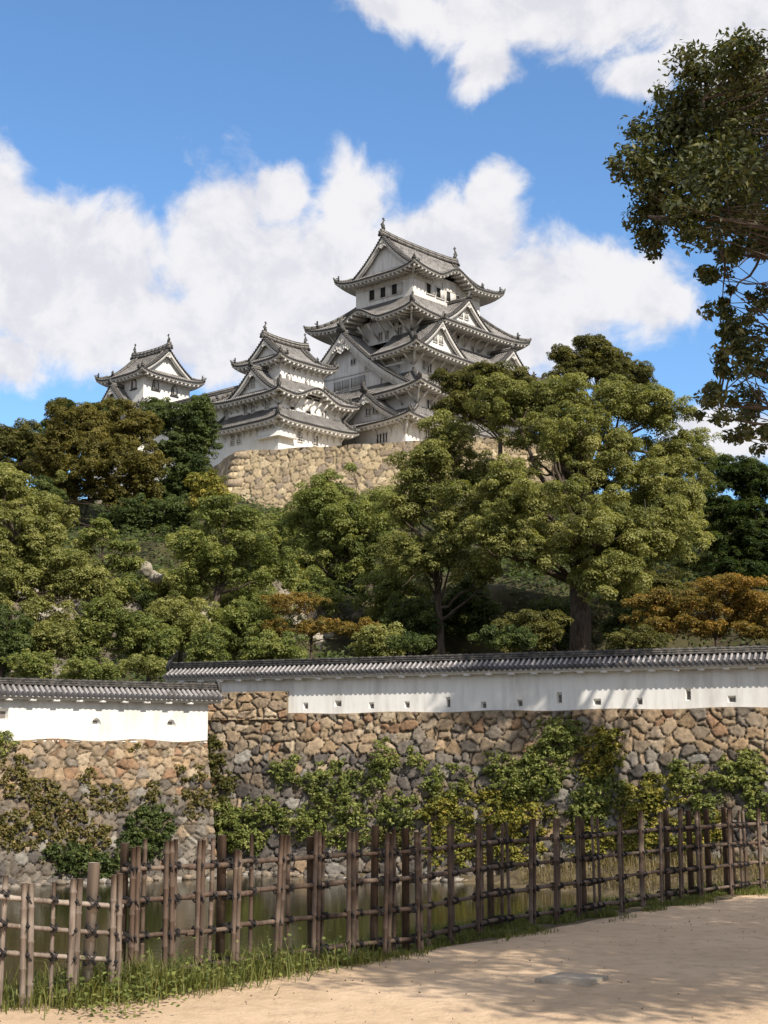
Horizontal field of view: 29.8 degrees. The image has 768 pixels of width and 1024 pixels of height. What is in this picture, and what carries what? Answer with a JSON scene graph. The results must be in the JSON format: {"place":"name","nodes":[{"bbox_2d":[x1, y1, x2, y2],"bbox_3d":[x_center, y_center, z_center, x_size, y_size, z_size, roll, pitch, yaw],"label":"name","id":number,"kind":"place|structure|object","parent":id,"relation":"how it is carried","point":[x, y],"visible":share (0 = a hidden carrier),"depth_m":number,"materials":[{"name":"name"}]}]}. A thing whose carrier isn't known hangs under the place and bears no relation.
{"place":"outdoors","nodes":[
{"label":"outdoors","id":0,"kind":"place"},
{"bbox_2d":[0,874,614,990],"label":"water","id":1,"kind":"structure","parent":0,"point":[264,905],"depth_m":46.59,"materials":[{"name":"green liquid"}]},
{"bbox_2d":[0,738,216,884],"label":"stone wall","id":2,"kind":"structure","parent":1,"relation":"in","point":[63,763],"depth_m":60.57,"materials":[{"name":"beige stone"}]},
{"bbox_2d":[0,730,19,758],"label":"creeper","id":3,"kind":"object","parent":2,"relation":"attached to","point":[8,733],"visible":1,"depth_m":59.01,"materials":[{"name":"green plant"}]},
{"bbox_2d":[0,753,61,809],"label":"weeds","id":4,"kind":"object","parent":2,"relation":"on","point":[27,782],"visible":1,"depth_m":58.81,"materials":[{"name":"green plant"}]},
{"bbox_2d":[0,789,112,854],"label":"weeds","id":5,"kind":"object","parent":2,"relation":"on","point":[37,819],"visible":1,"depth_m":58.72,"materials":[{"name":"green plant"}]},
{"bbox_2d":[39,838,129,878],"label":"bush","id":6,"kind":"object","parent":2,"relation":"attached to","point":[72,857],"visible":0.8,"depth_m":58.36,"materials":[{"name":"green plant"}]},
{"bbox_2d":[0,677,223,742],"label":"plaster wall","id":7,"kind":"structure","parent":2,"relation":"on","point":[73,709],"depth_m":61.48,"materials":[{"name":"paint"}]},
{"bbox_2d":[77,766,161,812],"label":"weeds","id":8,"kind":"object","parent":2,"relation":"on","point":[150,793],"visible":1,"depth_m":60.40,"materials":[{"name":"green plant"}]},
{"bbox_2d":[113,802,177,862],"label":"bush","id":9,"kind":"object","parent":2,"relation":"on","point":[134,837],"visible":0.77,"depth_m":60.35,"materials":[{"name":"green plant"}]},
{"bbox_2d":[129,742,215,818],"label":"weeds","id":10,"kind":"object","parent":2,"relation":"on","point":[195,797],"visible":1,"depth_m":62.30,"materials":[{"name":"green plant"}]},
{"bbox_2d":[0,893,767,1023],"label":"path","id":11,"kind":"structure","parent":0,"point":[459,985],"depth_m":11.04,"materials":[{"name":"beige sand"}]},
{"bbox_2d":[535,972,608,986],"bbox_3d":[1.470,3.674,11.285,0.417,0.070,0.463,-6,-12,32],"label":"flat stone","id":12,"kind":"object","parent":11,"relation":"on","point":[578,979],"visible":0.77,"depth_m":11.21,"materials":[{"name":"stone"}]},
{"bbox_2d":[602,21,767,457],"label":"overhanging tree","id":13,"kind":"object","parent":11,"relation":"on","point":[720,162],"visible":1,"depth_m":12.45,"materials":[{"name":"green plant"}]},
{"bbox_2d":[0,501,767,682],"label":"hill","id":14,"kind":"structure","parent":0,"point":[505,598],"depth_m":98.92,"materials":[{"name":"green plant"}]},
{"bbox_2d":[0,594,35,677],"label":"broadleaf tree","id":15,"kind":"object","parent":14,"relation":"on","point":[14,637],"visible":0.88,"depth_m":75.21,"materials":[{"name":"green plant"}]},
{"bbox_2d":[0,648,62,678],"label":"shrub","id":16,"kind":"object","parent":14,"relation":"on","point":[30,665],"visible":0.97,"depth_m":71.26,"materials":[{"name":"green plant"}]},
{"bbox_2d":[0,417,68,486],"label":"broadleaf tree","id":17,"kind":"object","parent":14,"relation":"on","point":[17,443],"visible":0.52,"depth_m":160.42,"materials":[{"name":"green plant"}]},
{"bbox_2d":[13,596,84,678],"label":"broadleaf tree","id":18,"kind":"object","parent":14,"relation":"on","point":[50,632],"visible":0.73,"depth_m":77.09,"materials":[{"name":"green plant"}]},
{"bbox_2d":[0,462,113,671],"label":"broadleaf tree","id":19,"kind":"object","parent":14,"relation":"on","point":[30,515],"visible":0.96,"depth_m":79.79,"materials":[{"name":"green plant"}]},
{"bbox_2d":[57,657,126,680],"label":"shrub","id":20,"kind":"object","parent":14,"relation":"on","point":[92,670],"visible":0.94,"depth_m":69.75,"materials":[{"name":"green plant"}]},
{"bbox_2d":[21,397,172,531],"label":"conifer","id":21,"kind":"object","parent":14,"relation":"on","point":[63,445],"visible":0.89,"depth_m":141.49,"materials":[{"name":"plant"}]},
{"bbox_2d":[59,517,146,594],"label":"broadleaf tree","id":22,"kind":"object","parent":14,"relation":"on","point":[119,562],"visible":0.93,"depth_m":84.57,"materials":[{"name":"green plant"}]},
{"bbox_2d":[34,396,172,498],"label":"conifer","id":23,"kind":"object","parent":14,"relation":"on","point":[161,402],"visible":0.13,"depth_m":155.40,"materials":[{"name":"green plant"}]},
{"bbox_2d":[59,592,148,678],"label":"broadleaf tree","id":24,"kind":"object","parent":14,"relation":"on","point":[102,623],"visible":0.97,"depth_m":77.61,"materials":[{"name":"green plant"}]},
{"bbox_2d":[25,474,204,540],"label":"conifer","id":25,"kind":"object","parent":14,"relation":"on","point":[175,510],"visible":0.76,"depth_m":129.25,"materials":[{"name":"green plant"}]},
{"bbox_2d":[97,565,140,608],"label":"broadleaf tree","id":26,"kind":"object","parent":14,"relation":"on","point":[123,592],"visible":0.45,"depth_m":92.49,"materials":[{"name":"green plant"}]},
{"bbox_2d":[124,569,158,612],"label":"broadleaf tree","id":27,"kind":"object","parent":14,"relation":"on","point":[150,597],"visible":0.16,"depth_m":98.17,"materials":[{"name":"green plant"}]},
{"bbox_2d":[118,653,167,679],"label":"shrub","id":28,"kind":"object","parent":14,"relation":"on","point":[153,666],"visible":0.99,"depth_m":69.97,"materials":[{"name":"green plant"}]},
{"bbox_2d":[137,561,152,576],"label":"boulder","id":29,"kind":"object","parent":14,"relation":"on","point":[146,571],"visible":0.8,"depth_m":90.96,"materials":[{"name":"stone"}]},
{"bbox_2d":[112,610,183,681],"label":"broadleaf tree","id":30,"kind":"object","parent":14,"relation":"on","point":[157,642],"visible":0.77,"depth_m":79.15,"materials":[{"name":"green plant"}]},
{"bbox_2d":[148,570,163,583],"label":"boulder","id":31,"kind":"object","parent":14,"relation":"on","point":[155,577],"visible":0.98,"depth_m":90.70,"materials":[{"name":"stone"}]},
{"bbox_2d":[138,566,213,605],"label":"broadleaf tree","id":32,"kind":"object","parent":14,"relation":"on","point":[166,585],"visible":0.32,"depth_m":94.05,"materials":[{"name":"green plant"}]},
{"bbox_2d":[130,392,223,502],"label":"conifer","id":33,"kind":"object","parent":14,"relation":"on","point":[192,435],"visible":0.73,"depth_m":148.72,"materials":[{"name":"green plant"}]},
{"bbox_2d":[144,589,218,661],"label":"broadleaf tree","id":34,"kind":"object","parent":14,"relation":"on","point":[185,618],"visible":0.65,"depth_m":81.47,"materials":[{"name":"green plant"}]},
{"bbox_2d":[5,579,361,678],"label":"stone wall","id":35,"kind":"structure","parent":14,"relation":"on","point":[134,605],"depth_m":95.14,"materials":[{"name":"grey stone"}]},
{"bbox_2d":[148,385,238,511],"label":"connecting gallery","id":36,"kind":"object","parent":14,"relation":"on","point":[220,456],"visible":0.02,"depth_m":198.08,"materials":[{"name":"white paint"}]},
{"bbox_2d":[184,624,231,661],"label":"shrub","id":37,"kind":"object","parent":14,"relation":"on","point":[208,646],"visible":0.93,"depth_m":75.17,"materials":[{"name":"green plant"}]},
{"bbox_2d":[183,469,233,531],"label":"broadleaf tree","id":38,"kind":"object","parent":14,"relation":"on","point":[210,484],"visible":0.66,"depth_m":121.63,"materials":[{"name":"green plant"}]},
{"bbox_2d":[162,493,302,615],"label":"broadleaf tree","id":39,"kind":"object","parent":14,"relation":"on","point":[216,560],"visible":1,"depth_m":88.42,"materials":[{"name":"green plant"}]},
{"bbox_2d":[207,577,285,618],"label":"broadleaf tree","id":40,"kind":"object","parent":14,"relation":"on","point":[226,598],"visible":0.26,"depth_m":92.98,"materials":[{"name":"green plant"}]},
{"bbox_2d":[205,595,305,660],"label":"broadleaf tree","id":41,"kind":"object","parent":14,"relation":"on","point":[243,620],"visible":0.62,"depth_m":83.36,"materials":[{"name":"green plant"}]},
{"bbox_2d":[236,628,309,660],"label":"broadleaf tree","id":42,"kind":"object","parent":14,"relation":"on","point":[264,648],"visible":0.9,"depth_m":76.17,"materials":[{"name":"green plant"}]},
{"bbox_2d":[248,506,311,566],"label":"broadleaf tree","id":43,"kind":"object","parent":14,"relation":"on","point":[286,541],"visible":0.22,"depth_m":112.58,"materials":[{"name":"green plant"}]},
{"bbox_2d":[293,565,345,619],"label":"broadleaf tree","id":44,"kind":"object","parent":14,"relation":"on","point":[325,587],"visible":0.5,"depth_m":98.47,"materials":[{"name":"green plant"}]},
{"bbox_2d":[259,590,382,658],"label":"maple tree","id":45,"kind":"object","parent":14,"relation":"on","point":[310,627],"visible":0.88,"depth_m":81.61,"materials":[{"name":"orange plant"}]},
{"bbox_2d":[272,462,405,599],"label":"camphor tree","id":46,"kind":"object","parent":14,"relation":"on","point":[336,523],"visible":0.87,"depth_m":104.14,"materials":[{"name":"green plant"}]},
{"bbox_2d":[348,621,408,657],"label":"broadleaf tree","id":47,"kind":"object","parent":14,"relation":"on","point":[374,643],"visible":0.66,"depth_m":78.35,"materials":[{"name":"green plant"}]},
{"bbox_2d":[0,491,767,682],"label":"undergrowth","id":48,"kind":"object","parent":14,"relation":"on","point":[158,537],"visible":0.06,"depth_m":104.00,"materials":[{"name":"green plant"}]},
{"bbox_2d":[541,333,657,455],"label":"broadleaf tree","id":49,"kind":"object","parent":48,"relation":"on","point":[597,357],"visible":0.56,"depth_m":153.62,"materials":[{"name":"green plant"}]},
{"bbox_2d":[352,565,434,638],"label":"broadleaf tree","id":50,"kind":"object","parent":14,"relation":"on","point":[380,598],"visible":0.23,"depth_m":97.69,"materials":[{"name":"green plant"}]},
{"bbox_2d":[212,434,592,511],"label":"stone platform","id":51,"kind":"structure","parent":14,"relation":"on","point":[269,476],"depth_m":180.03,"materials":[{"name":"beige stone"}]},
{"bbox_2d":[87,334,206,509],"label":"keep","id":52,"kind":"structure","parent":51,"relation":"on","point":[159,372],"depth_m":209.17,"materials":[{"name":"white paint"}]},
{"bbox_2d":[210,322,360,457],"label":"keep","id":53,"kind":"structure","parent":51,"relation":"on","point":[281,396],"depth_m":190.62,"materials":[{"name":"white paint"}]},
{"bbox_2d":[303,218,545,443],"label":"keep","id":54,"kind":"structure","parent":51,"relation":"on","point":[404,329],"depth_m":205.27,"materials":[{"name":"paint"}]},
{"bbox_2d":[391,281,402,295],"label":"window","id":55,"kind":"structure","parent":54,"relation":"in","point":[396,288],"depth_m":207.56,"materials":[{"name":"black wood"}]},
{"bbox_2d":[385,629,436,654],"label":"shrub","id":56,"kind":"object","parent":14,"relation":"on","point":[413,641],"visible":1,"depth_m":73.19,"materials":[{"name":"green plant"}]},
{"bbox_2d":[376,591,451,654],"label":"broadleaf tree","id":57,"kind":"object","parent":14,"relation":"on","point":[420,618],"visible":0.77,"depth_m":93.09,"materials":[{"name":"green plant"}]},
{"bbox_2d":[368,408,517,654],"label":"camphor tree","id":58,"kind":"object","parent":14,"relation":"on","point":[436,452],"visible":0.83,"depth_m":92.33,"materials":[{"name":"green plant"}]},
{"bbox_2d":[433,572,502,640],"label":"broadleaf tree","id":59,"kind":"object","parent":14,"relation":"on","point":[471,613],"visible":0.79,"depth_m":96.19,"materials":[{"name":"green plant"}]},
{"bbox_2d":[467,624,537,651],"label":"shrub","id":60,"kind":"object","parent":14,"relation":"on","point":[513,638],"visible":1,"depth_m":74.34,"materials":[{"name":"green plant"}]},
{"bbox_2d":[490,609,573,652],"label":"broadleaf tree","id":61,"kind":"object","parent":14,"relation":"on","point":[545,626],"visible":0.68,"depth_m":83.36,"materials":[{"name":"green plant"}]},
{"bbox_2d":[501,551,566,579],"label":"broadleaf tree","id":62,"kind":"object","parent":14,"relation":"on","point":[511,564],"visible":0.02,"depth_m":104.17,"materials":[{"name":"green plant"}]},
{"bbox_2d":[526,593,590,651],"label":"broadleaf tree","id":63,"kind":"object","parent":14,"relation":"on","point":[551,604],"visible":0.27,"depth_m":95.49,"materials":[{"name":"green plant"}]},
{"bbox_2d":[447,372,715,650],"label":"camphor tree","id":64,"kind":"object","parent":14,"relation":"on","point":[615,520],"visible":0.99,"depth_m":87.70,"materials":[{"name":"green plant"}]},
{"bbox_2d":[597,600,655,649],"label":"broadleaf tree","id":65,"kind":"object","parent":14,"relation":"on","point":[613,623],"visible":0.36,"depth_m":89.85,"materials":[{"name":"green plant"}]},
{"bbox_2d":[603,624,673,649],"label":"shrub","id":66,"kind":"object","parent":14,"relation":"on","point":[654,639],"visible":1,"depth_m":71.34,"materials":[{"name":"green plant"}]},
{"bbox_2d":[607,565,697,621],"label":"broadleaf tree","id":67,"kind":"object","parent":14,"relation":"on","point":[667,581],"visible":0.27,"depth_m":97.75,"materials":[{"name":"green plant"}]},
{"bbox_2d":[618,572,767,646],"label":"maple tree","id":68,"kind":"object","parent":14,"relation":"on","point":[751,623],"visible":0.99,"depth_m":73.64,"materials":[{"name":"orange plant"}]},
{"bbox_2d":[670,551,719,579],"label":"broadleaf tree","id":69,"kind":"object","parent":14,"relation":"on","point":[704,557],"visible":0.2,"depth_m":104.52,"materials":[{"name":"green plant"}]},
{"bbox_2d":[669,427,723,554],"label":"broadleaf tree","id":70,"kind":"object","parent":14,"relation":"on","point":[708,453],"visible":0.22,"depth_m":109.41,"materials":[{"name":"green plant"}]},
{"bbox_2d":[692,454,767,587],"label":"pine tree","id":71,"kind":"object","parent":14,"relation":"on","point":[742,549],"visible":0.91,"depth_m":100.63,"materials":[{"name":"green plant"}]},
{"bbox_2d":[0,0,767,503],"label":"sky","id":72,"kind":"structure","parent":0,"point":[203,174],"materials":[{"name":"blue"}]},
{"bbox_2d":[0,874,767,1019],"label":"bank","id":73,"kind":"structure","parent":0,"point":[639,908],"depth_m":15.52,"materials":[{"name":"green plant"}]},
{"bbox_2d":[0,862,123,1007],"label":"bamboo fence","id":74,"kind":"object","parent":73,"relation":"on","point":[92,905],"visible":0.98,"depth_m":10.36,"materials":[{"name":"brown wood"}]},
{"bbox_2d":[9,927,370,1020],"bbox_3d":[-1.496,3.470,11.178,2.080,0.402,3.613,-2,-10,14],"label":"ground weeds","id":75,"kind":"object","parent":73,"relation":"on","point":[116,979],"visible":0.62,"depth_m":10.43,"materials":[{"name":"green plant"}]},
{"bbox_2d":[120,804,767,978],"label":"bamboo fence","id":76,"kind":"object","parent":73,"relation":"on","point":[316,884],"visible":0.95,"depth_m":12.99,"materials":[{"name":"brown wood"}]},
{"bbox_2d":[427,360,563,463],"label":"broadleaf tree","id":77,"kind":"object","parent":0,"point":[457,386],"visible":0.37,"depth_m":161.78,"materials":[{"name":"green plant"}]},
{"bbox_2d":[226,863,767,898],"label":"shore","id":78,"kind":"structure","parent":0,"point":[515,879],"depth_m":54.32,"materials":[{"name":"brown soil"}]},
{"bbox_2d":[0,870,484,887],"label":"rubble","id":79,"kind":"object","parent":78,"relation":"on","point":[41,882],"visible":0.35,"depth_m":59.23,"materials":[{"name":"stone"}]},
{"bbox_2d":[212,795,288,860],"bbox_3d":[-6.185,13.972,63.431,4.184,3.031,1.832,-4,-11,23],"label":"bush","id":80,"kind":"object","parent":78,"relation":"on","point":[230,818],"visible":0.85,"depth_m":63.24,"materials":[{"name":"green plant"}]},
{"bbox_2d":[421,824,547,871],"bbox_3d":[4.023,13.808,59.208,5.624,1.976,1.269,-4,-11,24],"label":"shrub","id":81,"kind":"object","parent":78,"relation":"on","point":[461,838],"visible":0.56,"depth_m":59.23,"materials":[{"name":"green plant"}]},
{"bbox_2d":[207,691,767,876],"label":"stone wall","id":82,"kind":"structure","parent":78,"relation":"on","point":[255,732],"depth_m":61.19,"materials":[{"name":"stone"}]},
{"bbox_2d":[207,733,238,805],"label":"weeds","id":83,"kind":"object","parent":82,"relation":"attached to","point":[211,742],"visible":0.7,"depth_m":65.13,"materials":[{"name":"green plant"}]},
{"bbox_2d":[274,802,370,851],"bbox_3d":[-2.679,13.545,62.078,5.017,2.048,1.456,-5,-11,25],"label":"bush","id":84,"kind":"object","parent":82,"relation":"on","point":[305,819],"visible":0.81,"depth_m":62.01,"materials":[{"name":"green plant"}]},
{"bbox_2d":[266,754,384,824],"bbox_3d":[-2.578,12.111,62.884,5.904,3.135,1.743,-6,-12,32],"label":"creeper","id":85,"kind":"object","parent":82,"relation":"attached to","point":[344,796],"visible":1,"depth_m":62.56,"materials":[{"name":"green plant"}]},
{"bbox_2d":[357,736,400,795],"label":"creeper","id":86,"kind":"object","parent":82,"relation":"attached to","point":[380,759],"visible":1,"depth_m":62.03,"materials":[{"name":"green plant"}]},
{"bbox_2d":[359,822,413,859],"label":"weeds","id":87,"kind":"object","parent":82,"relation":"attached to","point":[382,835],"visible":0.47,"depth_m":60.80,"materials":[{"name":"green plant"}]},
{"bbox_2d":[376,789,433,830],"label":"creeper","id":88,"kind":"object","parent":82,"relation":"attached to","point":[409,815],"visible":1,"depth_m":60.95,"materials":[{"name":"green plant"}]},
{"bbox_2d":[412,787,462,840],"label":"creeper","id":89,"kind":"object","parent":82,"relation":"attached to","point":[435,804],"visible":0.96,"depth_m":60.26,"materials":[{"name":"green plant"}]},
{"bbox_2d":[404,745,479,799],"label":"creeper","id":90,"kind":"object","parent":82,"relation":"attached to","point":[428,780],"visible":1,"depth_m":60.95,"materials":[{"name":"green plant"}]},
{"bbox_2d":[163,645,767,713],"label":"plaster wall","id":91,"kind":"structure","parent":82,"relation":"on","point":[689,677],"depth_m":61.49,"materials":[{"name":"paint"}]},
{"bbox_2d":[450,784,558,843],"bbox_3d":[4.899,12.430,59.290,4.703,2.542,1.618,-4,-11,24],"label":"creeper","id":92,"kind":"object","parent":82,"relation":"attached to","point":[505,814],"visible":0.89,"depth_m":59.19,"materials":[{"name":"green plant"}]},
{"bbox_2d":[481,749,548,804],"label":"bush","id":93,"kind":"object","parent":82,"relation":"attached to","point":[509,788],"visible":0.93,"depth_m":59.71,"materials":[{"name":"green plant"}]},
{"bbox_2d":[513,713,589,803],"bbox_3d":[6.929,10.240,59.564,3.280,3.847,2.010,0,-10,0],"label":"bush","id":94,"kind":"object","parent":82,"relation":"attached to","point":[544,744],"visible":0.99,"depth_m":59.38,"materials":[{"name":"green plant"}]},
{"bbox_2d":[562,768,629,825],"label":"bush","id":95,"kind":"object","parent":82,"relation":"attached to","point":[591,800],"visible":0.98,"depth_m":57.99,"materials":[{"name":"green plant"}]},
{"bbox_2d":[573,725,627,785],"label":"bush","id":96,"kind":"object","parent":82,"relation":"attached to","point":[606,760],"visible":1,"depth_m":58.69,"materials":[{"name":"green plant"}]},
{"bbox_2d":[600,771,687,828],"bbox_3d":[10.344,11.501,57.487,3.713,2.320,1.449,-2,-10,12],"label":"creeper","id":97,"kind":"object","parent":82,"relation":"attached to","point":[630,807],"visible":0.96,"depth_m":57.25,"materials":[{"name":"green plant"}]},
{"bbox_2d":[666,758,704,795],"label":"creeper","id":98,"kind":"object","parent":82,"relation":"attached to","point":[677,768],"visible":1,"depth_m":57.03,"materials":[{"name":"green plant"}]},
{"bbox_2d":[683,753,765,817],"bbox_3d":[13.311,10.793,56.501,3.255,2.665,1.418,-2,-10,14],"label":"creeper","id":99,"kind":"object","parent":82,"relation":"attached to","point":[697,803],"visible":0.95,"depth_m":56.35,"materials":[{"name":"green plant"}]},
{"bbox_2d":[736,748,767,793],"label":"creeper","id":100,"kind":"object","parent":82,"relation":"attached to","point":[745,759],"visible":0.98,"depth_m":56.21,"materials":[{"name":"green plant"}]},
{"bbox_2d":[737,789,767,827],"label":"creeper","id":101,"kind":"object","parent":82,"relation":"attached to","point":[762,801],"visible":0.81,"depth_m":55.60,"materials":[{"name":"green plant"}]},
{"bbox_2d":[552,820,658,861],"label":"weeds","id":102,"kind":"object","parent":78,"relation":"on","point":[631,847],"visible":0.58,"depth_m":57.26,"materials":[{"name":"green plant"}]},
{"bbox_2d":[517,850,767,892],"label":"dry grass","id":103,"kind":"structure","parent":78,"relation":"on","point":[648,865],"depth_m":53.46,"materials":[{"name":"plant"}]},
{"bbox_2d":[629,809,726,855],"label":"weeds","id":104,"kind":"object","parent":78,"relation":"on","point":[673,840],"visible":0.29,"depth_m":56.29,"materials":[{"name":"green plant"}]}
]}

